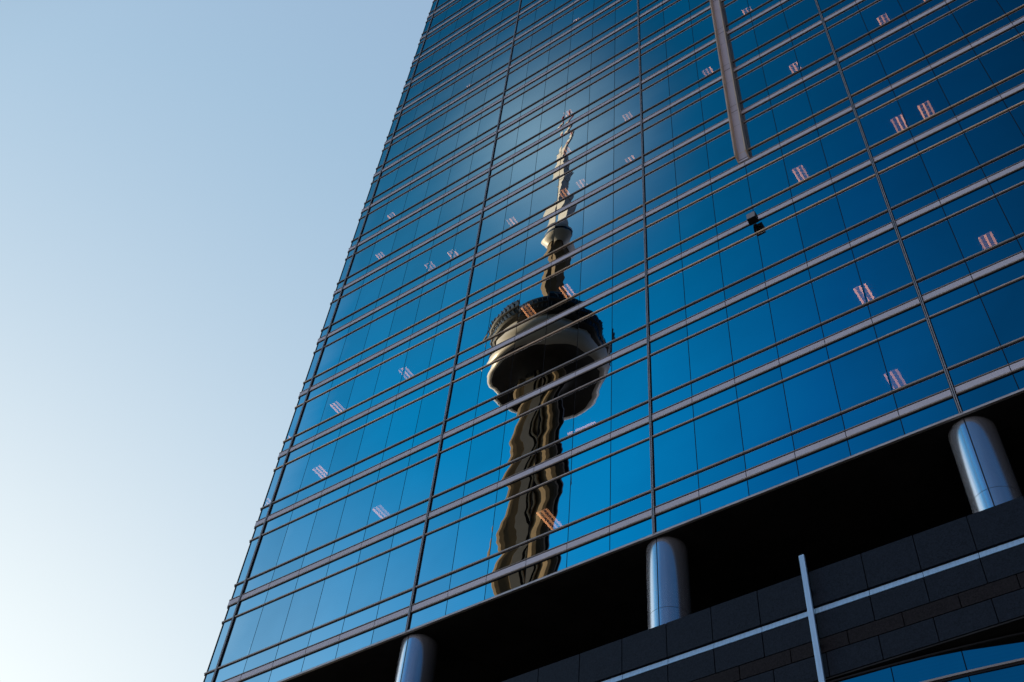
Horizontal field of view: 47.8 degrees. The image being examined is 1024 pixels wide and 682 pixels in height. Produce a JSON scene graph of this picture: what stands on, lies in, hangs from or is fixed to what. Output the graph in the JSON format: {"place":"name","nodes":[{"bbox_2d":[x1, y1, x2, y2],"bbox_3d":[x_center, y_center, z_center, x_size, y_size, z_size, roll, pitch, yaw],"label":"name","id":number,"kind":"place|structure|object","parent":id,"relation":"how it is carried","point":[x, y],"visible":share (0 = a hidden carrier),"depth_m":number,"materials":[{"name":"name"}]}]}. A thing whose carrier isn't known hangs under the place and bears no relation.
{"place":"outdoors","nodes":[
{"label":"outdoors","id":0,"kind":"place"},
{"bbox_2d":[0,0,433,681],"label":"sky","id":1,"kind":"structure","parent":0,"point":[185,185],"materials":[{"name":"blue"}]},
{"bbox_2d":[203,0,1023,681],"bbox_3d":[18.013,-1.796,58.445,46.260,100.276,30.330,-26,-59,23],"label":"office tower","id":2,"kind":"structure","parent":0,"point":[599,360],"depth_m":40.71,"materials":[{"name":"blue glass"}]},
{"bbox_2d":[219,607,262,666],"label":"window","id":3,"kind":"structure","parent":2,"relation":"in","point":[239,643],"depth_m":42.17,"materials":[{"name":"blue glass"}]},
{"bbox_2d":[249,524,288,577],"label":"window","id":4,"kind":"structure","parent":2,"relation":"in","point":[269,549],"depth_m":45.42,"materials":[{"name":"blue glass"}]},
{"bbox_2d":[249,593,293,653],"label":"window","id":5,"kind":"structure","parent":2,"relation":"in","point":[273,617],"depth_m":41.59,"materials":[{"name":"blue glass"}]},
{"bbox_2d":[274,454,309,500],"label":"window","id":6,"kind":"structure","parent":2,"relation":"in","point":[291,480],"depth_m":48.68,"materials":[{"name":"blue glass"}]},
{"bbox_2d":[276,511,316,565],"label":"window","id":7,"kind":"structure","parent":2,"relation":"in","point":[295,543],"depth_m":44.84,"materials":[{"name":"blue glass"}]},
{"bbox_2d":[280,580,324,641],"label":"window","id":8,"kind":"structure","parent":2,"relation":"in","point":[304,604],"depth_m":41.00,"materials":[{"name":"blue glass"}]},
{"bbox_2d":[300,441,336,488],"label":"window","id":9,"kind":"structure","parent":2,"relation":"in","point":[319,462],"depth_m":48.10,"materials":[{"name":"blue glass"}]},
{"bbox_2d":[306,498,345,551],"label":"window","id":10,"kind":"structure","parent":2,"relation":"in","point":[327,520],"depth_m":44.25,"materials":[{"name":"blue glass"}]},
{"bbox_2d":[313,566,356,627],"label":"window","id":11,"kind":"structure","parent":2,"relation":"in","point":[335,595],"depth_m":40.40,"materials":[{"name":"blue glass"}]},
{"bbox_2d":[328,427,364,474],"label":"window","id":12,"kind":"structure","parent":2,"relation":"in","point":[347,447],"depth_m":47.50,"materials":[{"name":"blue glass"}]},
{"bbox_2d":[336,484,375,538],"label":"window","id":13,"kind":"structure","parent":2,"relation":"in","point":[356,511],"depth_m":43.66,"materials":[{"name":"blue glass"}]},
{"bbox_2d":[346,552,389,613],"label":"window","id":14,"kind":"structure","parent":2,"relation":"in","point":[370,575],"depth_m":39.82,"materials":[{"name":"blue glass"}]},
{"bbox_2d":[356,413,392,461],"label":"window","id":15,"kind":"structure","parent":2,"relation":"in","point":[374,438],"depth_m":46.92,"materials":[{"name":"blue glass"}]},
{"bbox_2d":[367,470,406,524],"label":"window","id":16,"kind":"structure","parent":2,"relation":"in","point":[388,492],"depth_m":43.06,"materials":[{"name":"blue glass"}]},
{"bbox_2d":[381,538,421,599],"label":"window","id":17,"kind":"structure","parent":2,"relation":"in","point":[402,563],"depth_m":39.24,"materials":[{"name":"blue glass"}]},
{"bbox_2d":[385,399,421,447],"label":"window","id":18,"kind":"structure","parent":2,"relation":"in","point":[404,421],"depth_m":46.32,"materials":[{"name":"blue glass"}]},
{"bbox_2d":[399,456,436,510],"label":"window","id":19,"kind":"structure","parent":2,"relation":"in","point":[418,482],"depth_m":42.50,"materials":[{"name":"blue glass"}]},
{"bbox_2d":[401,337,434,381],"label":"window","id":20,"kind":"structure","parent":2,"relation":"in","point":[418,358],"depth_m":49.58,"materials":[{"name":"blue glass"}]},
{"bbox_2d":[415,385,449,433],"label":"window","id":21,"kind":"structure","parent":2,"relation":"in","point":[433,406],"depth_m":45.75,"materials":[{"name":"blue glass"}]},
{"bbox_2d":[417,522,458,584],"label":"window","id":22,"kind":"structure","parent":2,"relation":"in","point":[439,546],"depth_m":38.62,"materials":[{"name":"blue glass"}]},
{"bbox_2d":[429,324,460,367],"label":"window","id":23,"kind":"structure","parent":2,"relation":"in","point":[445,344],"depth_m":49.01,"materials":[{"name":"blue glass"}]},
{"bbox_2d":[433,440,470,494],"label":"window","id":24,"kind":"structure","parent":2,"relation":"in","point":[453,463],"depth_m":41.88,"materials":[{"name":"blue glass"}]},
{"bbox_2d":[447,369,481,418],"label":"window","id":25,"kind":"structure","parent":2,"relation":"in","point":[464,394],"depth_m":45.13,"materials":[{"name":"blue glass"}]},
{"bbox_2d":[452,507,494,570],"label":"window","id":26,"kind":"structure","parent":2,"relation":"in","point":[474,536],"depth_m":38.04,"materials":[{"name":"blue glass"}]},
{"bbox_2d":[459,308,490,351],"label":"window","id":27,"kind":"structure","parent":2,"relation":"in","point":[475,330],"depth_m":48.39,"materials":[{"name":"blue glass"}]},
{"bbox_2d":[466,424,504,480],"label":"window","id":28,"kind":"structure","parent":2,"relation":"in","point":[486,449],"depth_m":41.29,"materials":[{"name":"blue glass"}]},
{"bbox_2d":[477,354,512,403],"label":"window","id":29,"kind":"structure","parent":2,"relation":"in","point":[495,378],"depth_m":44.55,"materials":[{"name":"glass"}]},
{"bbox_2d":[487,293,519,337],"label":"window","id":30,"kind":"structure","parent":2,"relation":"in","point":[504,315],"depth_m":47.81,"materials":[{"name":"blue glass"}]},
{"bbox_2d":[490,491,531,554],"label":"window","id":31,"kind":"structure","parent":2,"relation":"in","point":[512,517],"depth_m":37.44,"materials":[{"name":"blue glass"}]},
{"bbox_2d":[501,409,538,464],"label":"window","id":32,"kind":"structure","parent":2,"relation":"in","point":[520,434],"depth_m":40.70,"materials":[{"name":"glass"}]},
{"bbox_2d":[510,339,544,388],"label":"window","id":33,"kind":"structure","parent":2,"relation":"in","point":[527,362],"depth_m":43.95,"materials":[{"name":"black glass"}]},
{"bbox_2d":[517,278,549,322],"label":"window","id":34,"kind":"structure","parent":2,"relation":"in","point":[533,300],"depth_m":47.21,"materials":[{"name":"blue glass"}]},
{"bbox_2d":[529,474,570,538],"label":"window","id":35,"kind":"structure","parent":2,"relation":"in","point":[550,502],"depth_m":36.85,"materials":[{"name":"blue glass"}]},
{"bbox_2d":[537,392,574,448],"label":"window","id":36,"kind":"structure","parent":2,"relation":"in","point":[555,418],"depth_m":40.11,"materials":[{"name":"glass"}]},
{"bbox_2d":[543,322,577,372],"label":"window","id":37,"kind":"structure","parent":2,"relation":"in","point":[560,347],"depth_m":43.37,"materials":[{"name":"black glass"}]},
{"bbox_2d":[548,262,580,307],"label":"window","id":38,"kind":"structure","parent":2,"relation":"in","point":[565,284],"depth_m":46.62,"materials":[{"name":"blue glass"}]},
{"bbox_2d":[553,209,583,250],"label":"window","id":39,"kind":"structure","parent":2,"relation":"in","point":[569,229],"depth_m":49.87,"materials":[{"name":"blue glass"}]},
{"bbox_2d":[569,457,609,522],"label":"window","id":40,"kind":"structure","parent":2,"relation":"in","point":[590,485],"depth_m":36.26,"materials":[{"name":"blue glass"}]},
{"bbox_2d":[573,375,610,432],"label":"window","id":41,"kind":"structure","parent":2,"relation":"in","point":[593,401],"depth_m":39.52,"materials":[{"name":"blue glass"}]},
{"bbox_2d":[577,306,611,356],"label":"window","id":42,"kind":"structure","parent":2,"relation":"in","point":[595,330],"depth_m":42.77,"materials":[{"name":"glass"}]},
{"bbox_2d":[580,246,612,291],"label":"window","id":43,"kind":"structure","parent":2,"relation":"in","point":[596,268],"depth_m":46.03,"materials":[{"name":"blue glass"}]},
{"bbox_2d":[583,194,612,234],"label":"window","id":44,"kind":"structure","parent":2,"relation":"in","point":[598,214],"depth_m":49.28,"materials":[{"name":"blue glass"}]},
{"bbox_2d":[208,0,1023,670],"label":"distant windows","id":45,"kind":"structure","parent":2,"relation":"in","point":[539,245],"depth_m":57.57,"materials":[{"name":"blue glass"}]},
{"bbox_2d":[613,178,642,218],"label":"window","id":46,"kind":"structure","parent":2,"relation":"in","point":[630,197],"depth_m":48.69,"materials":[{"name":"blue glass"}]},
{"bbox_2d":[613,230,643,274],"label":"window","id":47,"kind":"structure","parent":2,"relation":"in","point":[628,252],"depth_m":45.45,"materials":[{"name":"blue glass"}]},
{"bbox_2d":[612,289,645,339],"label":"window","id":48,"kind":"structure","parent":2,"relation":"in","point":[629,314],"depth_m":42.19,"materials":[{"name":"blue glass"}]},
{"bbox_2d":[611,359,647,415],"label":"window","id":49,"kind":"structure","parent":2,"relation":"in","point":[630,384],"depth_m":38.93,"materials":[{"name":"blue glass"}]},
{"bbox_2d":[611,440,650,504],"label":"window","id":50,"kind":"structure","parent":2,"relation":"in","point":[630,468],"depth_m":35.68,"materials":[{"name":"blue glass"}]},
{"bbox_2d":[645,161,675,201],"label":"window","id":51,"kind":"structure","parent":2,"relation":"in","point":[663,179],"depth_m":48.10,"materials":[{"name":"blue glass"}]},
{"bbox_2d":[647,212,679,257],"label":"window","id":52,"kind":"structure","parent":2,"relation":"in","point":[665,233],"depth_m":44.83,"materials":[{"name":"blue glass"}]},
{"bbox_2d":[648,271,684,321],"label":"window","id":53,"kind":"structure","parent":2,"relation":"in","point":[666,296],"depth_m":41.57,"materials":[{"name":"blue glass"}]},
{"bbox_2d":[651,340,690,397],"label":"window","id":54,"kind":"structure","parent":2,"relation":"in","point":[670,368],"depth_m":38.33,"materials":[{"name":"blue glass"}]},
{"bbox_2d":[653,421,696,486],"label":"window","id":55,"kind":"structure","parent":2,"relation":"in","point":[674,450],"depth_m":35.07,"materials":[{"name":"blue glass"}]},
{"bbox_2d":[675,144,708,185],"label":"window","id":56,"kind":"structure","parent":2,"relation":"in","point":[694,163],"depth_m":47.50,"materials":[{"name":"blue glass"}]},
{"bbox_2d":[679,195,715,240],"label":"window","id":57,"kind":"structure","parent":2,"relation":"in","point":[699,216],"depth_m":44.26,"materials":[{"name":"blue glass"}]},
{"bbox_2d":[683,253,722,304],"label":"window","id":58,"kind":"structure","parent":2,"relation":"in","point":[701,279],"depth_m":41.00,"materials":[{"name":"blue glass"}]},
{"bbox_2d":[688,322,731,379],"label":"window","id":59,"kind":"structure","parent":2,"relation":"in","point":[710,350],"depth_m":37.74,"materials":[{"name":"blue glass"}]},
{"bbox_2d":[694,403,742,469],"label":"window","id":60,"kind":"structure","parent":2,"relation":"in","point":[718,433],"depth_m":34.48,"materials":[{"name":"blue glass"}]},
{"bbox_2d":[707,131,733,168],"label":"window","id":61,"kind":"structure","parent":2,"relation":"in","point":[720,149],"depth_m":47.00,"materials":[{"name":"blue glass"}]},
{"bbox_2d":[713,177,751,222],"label":"window","id":62,"kind":"structure","parent":2,"relation":"in","point":[734,198],"depth_m":43.66,"materials":[{"name":"blue glass"}]},
{"bbox_2d":[720,235,762,286],"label":"window","id":63,"kind":"structure","parent":2,"relation":"in","point":[742,259],"depth_m":40.40,"materials":[{"name":"blue glass"}]},
{"bbox_2d":[736,66,766,101],"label":"window","id":64,"kind":"structure","parent":2,"relation":"in","point":[753,82],"depth_m":49.54,"materials":[{"name":"blue glass"}]},
{"bbox_2d":[728,302,775,361],"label":"window","id":65,"kind":"structure","parent":2,"relation":"in","point":[752,331],"depth_m":37.15,"materials":[{"name":"blue glass"}]},
{"bbox_2d":[746,211,758,226],"bbox_3d":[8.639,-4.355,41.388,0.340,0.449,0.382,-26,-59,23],"label":"equipment box","id":66,"kind":"object","parent":2,"relation":"attached to","point":[752,218],"visible":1,"depth_m":41.26,"materials":[{"name":"black metal"}]},
{"bbox_2d":[744,109,776,148],"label":"window","id":67,"kind":"structure","parent":2,"relation":"in","point":[761,127],"depth_m":46.28,"materials":[{"name":"blue glass"}]},
{"bbox_2d":[502,496,1023,681],"bbox_3d":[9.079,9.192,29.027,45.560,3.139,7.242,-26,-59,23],"label":"granite parapet","id":68,"kind":"structure","parent":2,"relation":"attached to","point":[954,584],"depth_m":26.93,"materials":[{"name":"black stone"}]},
{"bbox_2d":[738,383,790,450],"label":"window","id":69,"kind":"structure","parent":2,"relation":"in","point":[764,418],"depth_m":33.90,"materials":[{"name":"blue glass"}]},
{"bbox_2d":[748,158,788,204],"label":"window","id":70,"kind":"structure","parent":2,"relation":"in","point":[772,179],"depth_m":43.07,"materials":[{"name":"blue glass"}]},
{"bbox_2d":[758,215,802,267],"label":"window","id":71,"kind":"structure","parent":2,"relation":"in","point":[782,240],"depth_m":39.82,"materials":[{"name":"blue glass"}]},
{"bbox_2d":[763,48,798,86],"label":"window","id":72,"kind":"structure","parent":2,"relation":"in","point":[786,64],"depth_m":48.99,"materials":[{"name":"blue glass"}]},
{"bbox_2d":[772,91,812,132],"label":"window","id":73,"kind":"structure","parent":2,"relation":"in","point":[796,109],"depth_m":45.73,"materials":[{"name":"blue glass"}]},
{"bbox_2d":[769,283,819,341],"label":"window","id":74,"kind":"structure","parent":2,"relation":"in","point":[794,312],"depth_m":36.56,"materials":[{"name":"blue glass"}]},
{"bbox_2d":[784,139,827,185],"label":"window","id":75,"kind":"structure","parent":2,"relation":"in","point":[809,160],"depth_m":42.48,"materials":[{"name":"blue glass"}]},
{"bbox_2d":[783,363,839,430],"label":"window","id":76,"kind":"structure","parent":2,"relation":"in","point":[811,396],"depth_m":33.30,"materials":[{"name":"blue glass"}]},
{"bbox_2d":[794,31,831,68],"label":"window","id":77,"kind":"structure","parent":2,"relation":"in","point":[818,46],"depth_m":48.40,"materials":[{"name":"blue glass"}]},
{"bbox_2d":[797,196,844,248],"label":"window","id":78,"kind":"structure","parent":2,"relation":"in","point":[823,220],"depth_m":39.22,"materials":[{"name":"blue glass"}]},
{"bbox_2d":[806,72,847,113],"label":"window","id":79,"kind":"structure","parent":2,"relation":"in","point":[832,90],"depth_m":45.15,"materials":[{"name":"blue glass"}]},
{"bbox_2d":[812,262,865,321],"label":"window","id":80,"kind":"structure","parent":2,"relation":"in","point":[840,291],"depth_m":35.97,"materials":[{"name":"blue glass"}]},
{"bbox_2d":[820,121,865,166],"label":"window","id":81,"kind":"structure","parent":2,"relation":"in","point":[846,141],"depth_m":41.89,"materials":[{"name":"blue glass"}]},
{"bbox_2d":[828,12,867,49],"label":"window","id":82,"kind":"structure","parent":2,"relation":"in","point":[848,30],"depth_m":47.79,"materials":[{"name":"blue glass"}]},
{"bbox_2d":[830,342,890,410],"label":"window","id":83,"kind":"structure","parent":2,"relation":"in","point":[860,376],"depth_m":32.71,"materials":[{"name":"blue glass"}]},
{"bbox_2d":[837,176,886,228],"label":"window","id":84,"kind":"structure","parent":2,"relation":"in","point":[865,200],"depth_m":38.64,"materials":[{"name":"blue glass"}]},
{"bbox_2d":[843,53,885,94],"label":"window","id":85,"kind":"structure","parent":2,"relation":"in","point":[862,74],"depth_m":44.54,"materials":[{"name":"blue glass"}]},
{"bbox_2d":[860,0,902,31],"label":"window","id":86,"kind":"structure","parent":2,"relation":"in","point":[881,12],"depth_m":47.16,"materials":[{"name":"blue glass"}]},
{"bbox_2d":[860,100,907,146],"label":"window","id":87,"kind":"structure","parent":2,"relation":"in","point":[887,120],"depth_m":41.29,"materials":[{"name":"blue glass"}]},
{"bbox_2d":[856,242,912,301],"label":"window","id":88,"kind":"structure","parent":2,"relation":"in","point":[884,271],"depth_m":35.39,"materials":[{"name":"blue glass"}]},
{"bbox_2d":[877,33,924,75],"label":"window","id":89,"kind":"structure","parent":2,"relation":"in","point":[907,50],"depth_m":43.95,"materials":[{"name":"blue glass"}]},
{"bbox_2d":[879,155,932,206],"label":"window","id":90,"kind":"structure","parent":2,"relation":"in","point":[910,178],"depth_m":38.03,"materials":[{"name":"blue glass"}]},
{"bbox_2d":[879,321,942,389],"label":"window","id":91,"kind":"structure","parent":2,"relation":"in","point":[910,355],"depth_m":32.13,"materials":[{"name":"blue glass"}]},
{"bbox_2d":[898,0,925,11],"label":"window","id":92,"kind":"structure","parent":2,"relation":"in","point":[906,5],"depth_m":46.27,"materials":[{"name":"blue glass"}]},
{"bbox_2d":[897,79,949,125],"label":"window","id":93,"kind":"structure","parent":2,"relation":"in","point":[929,99],"depth_m":40.71,"materials":[{"name":"blue glass"}]},
{"bbox_2d":[903,220,962,279],"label":"window","id":94,"kind":"structure","parent":2,"relation":"in","point":[932,249],"depth_m":34.78,"materials":[{"name":"blue glass"}]},
{"bbox_2d":[914,13,963,54],"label":"window","id":95,"kind":"structure","parent":2,"relation":"in","point":[945,30],"depth_m":43.37,"materials":[{"name":"blue glass"}]},
{"bbox_2d":[920,133,978,186],"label":"window","id":96,"kind":"structure","parent":2,"relation":"in","point":[955,156],"depth_m":37.45,"materials":[{"name":"blue glass"}]},
{"bbox_2d":[931,298,999,366],"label":"window","id":97,"kind":"structure","parent":2,"relation":"in","point":[964,332],"depth_m":31.52,"materials":[{"name":"blue glass"}]},
{"bbox_2d":[938,58,992,104],"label":"window","id":98,"kind":"structure","parent":2,"relation":"in","point":[970,78],"depth_m":40.11,"materials":[{"name":"blue glass"}]},
{"bbox_2d":[952,0,1004,34],"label":"window","id":99,"kind":"structure","parent":2,"relation":"in","point":[977,13],"depth_m":42.72,"materials":[{"name":"blue glass"}]},
{"bbox_2d":[948,197,1013,257],"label":"window","id":100,"kind":"structure","parent":2,"relation":"in","point":[985,225],"depth_m":34.20,"materials":[{"name":"blue glass"}]},
{"bbox_2d":[965,111,1023,164],"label":"window","id":101,"kind":"structure","parent":2,"relation":"in","point":[999,135],"depth_m":36.86,"materials":[{"name":"blue glass"}]},
{"bbox_2d":[978,36,1023,83],"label":"window","id":102,"kind":"structure","parent":2,"relation":"in","point":[1006,60],"depth_m":39.62,"materials":[{"name":"blue glass"}]},
{"bbox_2d":[981,279,1023,344],"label":"window","id":103,"kind":"structure","parent":2,"relation":"in","point":[1004,307],"depth_m":31.18,"materials":[{"name":"blue glass"}]},
{"bbox_2d":[997,184,1023,234],"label":"window","id":104,"kind":"structure","parent":2,"relation":"in","point":[1011,202],"depth_m":34.00,"materials":[{"name":"blue glass"}]},
{"bbox_2d":[997,0,1023,12],"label":"window","id":105,"kind":"structure","parent":2,"relation":"in","point":[1007,5],"depth_m":41.86,"materials":[{"name":"blue glass"}]},
{"bbox_3d":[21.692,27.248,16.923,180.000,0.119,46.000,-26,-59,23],"label":"pavement","id":106,"kind":"structure","parent":0,"visible":0},
{"bbox_2d":[799,554,825,681],"bbox_3d":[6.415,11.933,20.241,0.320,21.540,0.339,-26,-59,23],"label":"flat post","id":107,"kind":"object","parent":106,"relation":"on","point":[812,624],"visible":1,"depth_m":27.11,"materials":[{"name":"grey metal"}]},
{"bbox_2d":[828,632,1023,681],"bbox_3d":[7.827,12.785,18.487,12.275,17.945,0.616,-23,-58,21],"label":"curved glass wall","id":108,"kind":"structure","parent":106,"relation":"on","point":[999,659],"depth_m":24.61,"materials":[{"name":"blue glass"}]}
]}

